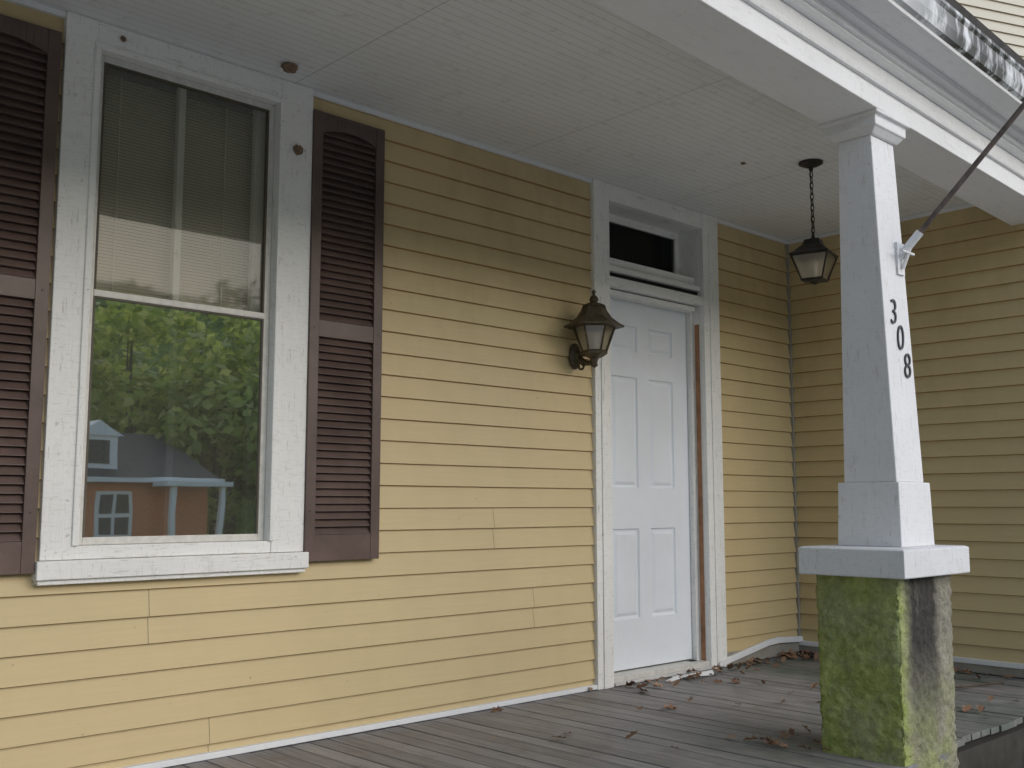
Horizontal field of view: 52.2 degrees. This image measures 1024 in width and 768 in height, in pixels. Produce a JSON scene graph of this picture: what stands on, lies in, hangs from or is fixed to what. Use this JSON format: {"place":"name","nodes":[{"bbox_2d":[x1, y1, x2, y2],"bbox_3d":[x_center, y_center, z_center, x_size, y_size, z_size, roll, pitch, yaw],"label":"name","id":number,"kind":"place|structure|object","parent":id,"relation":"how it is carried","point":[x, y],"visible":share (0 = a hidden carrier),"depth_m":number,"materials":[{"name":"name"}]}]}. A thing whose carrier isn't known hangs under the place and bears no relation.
{"place":"outdoors","nodes":[
{"label":"outdoors","id":0,"kind":"place"},
{"bbox_2d":[281,62,297,73],"bbox_3d":[-0.879,-1.249,4.124,0.070,0.040,0.062,6,-9,-43],"label":"mud wasp nest","id":1,"kind":"object","parent":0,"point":[289,67],"visible":1,"depth_m":4.11,"materials":[{"name":"brown soil"}]},
{"bbox_2d":[30,0,968,240],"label":"porch ceiling","id":2,"kind":"structure","parent":0,"point":[589,89],"depth_m":4.36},
{"bbox_2d":[4,0,974,244],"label":"ceiling trim","id":3,"kind":"structure","parent":2,"relation":"attached to","point":[39,7],"depth_m":5.02,"materials":[{"name":"white wood"}]},
{"bbox_2d":[789,159,838,284],"bbox_3d":[1.518,-0.812,5.270,0.194,0.631,0.194,-4,-8,32],"label":"hanging lantern","id":4,"kind":"object","parent":2,"relation":"hanging from","point":[813,250],"visible":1,"depth_m":5.24,"materials":[{"name":"metal"}]},
{"bbox_3d":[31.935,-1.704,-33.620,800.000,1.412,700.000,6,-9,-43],"label":"ground","id":5,"kind":"structure","parent":0,"visible":0},
{"bbox_2d":[106,163,1023,678],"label":"wall sheathing","id":6,"kind":"object","parent":5,"relation":"on","point":[958,671],"depth_m":5.06,"materials":[{"name":"wood"}]},
{"bbox_2d":[591,0,1023,225],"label":"porch beam","id":7,"kind":"structure","parent":6,"relation":"attached to","point":[746,43],"depth_m":3.91,"materials":[{"name":"white wood"}]},
{"bbox_2d":[743,0,1023,178],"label":"bead moulding","id":8,"kind":"object","parent":7,"relation":"attached to","point":[766,11],"visible":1,"depth_m":4.04,"materials":[{"name":"white paint"}]},
{"bbox_2d":[781,0,1023,162],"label":"frieze moulding","id":9,"kind":"object","parent":7,"relation":"on","point":[847,24],"visible":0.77,"depth_m":4.23,"materials":[{"name":"white paint"}]},
{"bbox_2d":[842,0,1023,131],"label":"soffit","id":10,"kind":"structure","parent":6,"relation":"attached to","point":[897,22],"depth_m":4.21,"materials":[{"name":"white paint"}]},
{"bbox_2d":[893,0,1023,101],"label":"gutter","id":11,"kind":"object","parent":10,"relation":"on","point":[950,25],"visible":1,"depth_m":4.25,"materials":[{"name":"white metal"}]},
{"bbox_2d":[945,0,1023,66],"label":"porch roof","id":12,"kind":"structure","parent":6,"relation":"on","point":[979,25],"depth_m":4.38,"materials":[{"name":"grey metal"}]},
{"bbox_2d":[956,0,1023,58],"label":"wall","id":13,"kind":"structure","parent":12,"relation":"on","point":[1003,20],"depth_m":8.84,"materials":[{"name":"beige wood"}]},
{"bbox_2d":[815,575,959,767],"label":"pier","id":14,"kind":"structure","parent":5,"relation":"on","point":[887,682],"depth_m":3.87,"materials":[{"name":"green stone"}]},
{"bbox_2d":[798,544,969,578],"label":"cap slab","id":15,"kind":"structure","parent":14,"relation":"on","point":[890,562],"depth_m":3.88,"materials":[{"name":"paint"}]},
{"bbox_2d":[818,108,934,546],"bbox_3d":[1.458,-0.215,4.196,0.303,1.709,0.274,6,-9,-43],"label":"shaft","id":16,"kind":"object","parent":15,"relation":"on","point":[884,497],"visible":1,"depth_m":4.11,"materials":[{"name":"white paint"}]},
{"bbox_2d":[890,299,896,323],"bbox_3d":[1.499,-0.285,4.105,0.049,0.099,0.006,6,-11,-43],"label":"house number","id":17,"kind":"object","parent":16,"relation":"attached to","point":[894,312],"visible":1,"depth_m":4.11,"materials":[{"name":"black paint"}]},
{"bbox_2d":[897,325,903,349],"bbox_3d":[1.533,-0.183,4.120,0.053,0.099,0.006,6,-11,-43],"label":"house number","id":18,"kind":"object","parent":16,"relation":"attached to","point":[898,341],"visible":1,"depth_m":4.12,"materials":[{"name":"black paint"}]},
{"bbox_2d":[904,353,910,377],"bbox_3d":[1.565,-0.072,4.132,0.056,0.099,0.006,6,-11,-43],"label":"house number","id":19,"kind":"object","parent":16,"relation":"attached to","point":[907,365],"visible":1,"depth_m":4.13,"materials":[{"name":"black paint"}]},
{"bbox_2d":[894,101,1023,275],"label":"flagpole","id":20,"kind":"object","parent":16,"relation":"attached to","point":[903,252],"visible":1,"depth_m":4.13,"materials":[{"name":"grey metal"}]},
{"bbox_2d":[957,722,1023,767],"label":"porch skirt","id":21,"kind":"object","parent":5,"relation":"on","point":[1003,749],"depth_m":4.43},
{"bbox_2d":[164,653,1023,767],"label":"porch floor","id":22,"kind":"structure","parent":21,"relation":"on","point":[601,724],"depth_m":4.30,"materials":[{"name":"grey wood"}]},
{"bbox_2d":[118,636,1023,767],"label":"base trim","id":23,"kind":"structure","parent":22,"relation":"on","point":[768,648],"depth_m":4.90,"materials":[{"name":"white wood"}]},
{"bbox_2d":[0,0,797,767],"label":"front wall","id":24,"kind":"structure","parent":23,"relation":"on","point":[474,584],"depth_m":4.74,"materials":[{"name":"yellow wood"}]},
{"bbox_2d":[0,14,61,574],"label":"window shutter","id":25,"kind":"object","parent":24,"relation":"attached to","point":[30,61],"depth_m":3.50,"materials":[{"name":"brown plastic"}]},
{"bbox_2d":[31,11,313,585],"bbox_3d":[-1.220,-0.282,3.930,1.040,1.993,0.114,6,-9,-43],"label":"casing","id":26,"kind":"object","parent":24,"relation":"attached to","point":[88,44],"visible":0.92,"depth_m":3.78,"materials":[{"name":"white paint"}]},
{"bbox_2d":[79,55,274,544],"bbox_3d":[-1.239,-0.292,3.930,0.730,1.760,0.022,6,-9,-43],"label":"window","id":27,"kind":"structure","parent":26,"relation":"in","point":[262,315],"depth_m":3.98,"materials":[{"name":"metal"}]},
{"bbox_2d":[85,298,260,536],"bbox_3d":[-1.239,-0.292,3.930,0.678,1.708,0.006,6,-9,-43],"label":"glass","id":28,"kind":"object","parent":27,"relation":"attached to","point":[173,431],"visible":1,"depth_m":3.86,"materials":[{"name":"clear glass"}]},
{"bbox_2d":[293,144,302,154],"bbox_3d":[-0.877,-0.960,4.282,0.048,0.044,0.035,6,-9,-43],"label":"mud wasp nest","id":29,"kind":"object","parent":26,"relation":"attached to","point":[298,149],"visible":1,"depth_m":4.27,"materials":[{"name":"brown soil"}]},
{"bbox_2d":[96,66,257,540],"bbox_3d":[-1.613,-0.253,4.321,1.156,1.974,0.898,6,-9,-43],"label":"room interior","id":30,"kind":"object","parent":24,"relation":"attached to","point":[144,81],"visible":0.03,"depth_m":4.82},
{"bbox_2d":[96,75,252,310],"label":"blinds","id":31,"kind":"object","parent":30,"relation":"attached to","point":[221,261],"visible":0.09,"depth_m":4.08,"materials":[{"name":"beige plastic"}]},
{"bbox_2d":[169,87,265,311],"bbox_3d":[-1.292,-0.286,3.985,0.730,1.760,0.030,6,-9,-43],"label":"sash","id":32,"kind":"object","parent":30,"relation":"attached to","point":[256,217],"visible":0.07,"depth_m":4.22,"materials":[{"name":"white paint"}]},
{"bbox_2d":[302,109,384,561],"bbox_3d":[-0.700,-0.205,4.380,0.363,1.863,0.035,6,-9,-43],"label":"window shutter","id":33,"kind":"object","parent":24,"relation":"attached to","point":[342,459],"depth_m":4.37,"materials":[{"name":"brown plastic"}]},
{"bbox_2d":[564,290,623,369],"bbox_3d":[0.415,-0.277,5.284,0.298,0.403,0.296,6,-9,-43],"label":"wall lantern","id":34,"kind":"object","parent":24,"relation":"attached to","point":[594,315],"depth_m":5.26,"materials":[{"name":"brown metal"}]},
{"bbox_2d":[785,244,800,635],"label":"corner trim","id":35,"kind":"structure","parent":24,"relation":"attached to","point":[792,418],"depth_m":6.73,"materials":[{"name":"yellow wood"}]},
{"bbox_2d":[789,206,1023,677],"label":"side wall","id":36,"kind":"structure","parent":23,"relation":"on","point":[964,275],"depth_m":6.00,"materials":[{"name":"yellow wood"}]},
{"bbox_2d":[589,179,726,689],"bbox_3d":[0.761,0.277,5.877,1.117,2.655,0.240,6,-9,-43],"label":"frame","id":37,"kind":"object","parent":22,"relation":"on","point":[692,234],"visible":0.73,"depth_m":6.00,"materials":[{"name":"white paint"}]},
{"bbox_2d":[609,222,673,272],"bbox_3d":[0.697,-0.780,6.042,0.777,0.252,0.001,6,-9,-43],"label":"transom glass","id":38,"kind":"object","parent":37,"relation":"attached to","point":[635,246],"visible":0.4,"depth_m":6.10,"materials":[{"name":"black glass"}]},
{"bbox_2d":[610,298,691,670],"bbox_3d":[0.745,0.545,5.835,0.784,2.008,0.011,6,-9,-43],"label":"door slab","id":39,"kind":"structure","parent":37,"relation":"attached to","point":[651,547],"depth_m":5.85,"materials":[{"name":"white wood"}]},
{"bbox_2d":[610,272,696,671],"bbox_3d":[0.698,0.369,5.911,1.040,2.879,0.288,6,-9,-43],"label":"gap","id":40,"kind":"object","parent":37,"relation":"attached to","point":[652,283],"visible":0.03,"depth_m":5.92,"materials":[{"name":"black"}]},
{"bbox_2d":[690,325,705,661],"bbox_3d":[1.047,0.624,6.054,0.093,1.966,0.071,6,-9,-43],"label":"bare wood strip","id":41,"kind":"object","parent":37,"relation":"attached to","point":[700,502],"visible":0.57,"depth_m":6.07,"materials":[{"name":"brown wood"}]},
{"bbox_2d":[614,659,712,685],"bbox_3d":[0.783,1.566,5.683,0.840,0.041,0.155,6,-9,-43],"label":"threshold","id":42,"kind":"object","parent":22,"relation":"on","point":[643,674],"visible":0.83,"depth_m":5.65,"materials":[{"name":"wood"}]},
{"bbox_2d":[666,670,713,681],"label":"paint scraps","id":43,"kind":"object","parent":22,"relation":"on","point":[704,673],"visible":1,"depth_m":5.64,"materials":[{"name":"white paint"}]},
{"bbox_2d":[490,649,1018,749],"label":"fallen leaves","id":44,"kind":"object","parent":22,"relation":"on","point":[805,654],"visible":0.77,"depth_m":5.37,"materials":[{"name":"brown plant"}]},
{"bbox_2d":[955,682,1003,687],"bbox_3d":[2.303,1.529,5.287,0.467,0.018,0.049,3,-7,-22],"label":"twig","id":45,"kind":"object","parent":22,"relation":"on","point":[974,685],"visible":0.7,"depth_m":5.33,"materials":[{"name":"wood"}]}
]}

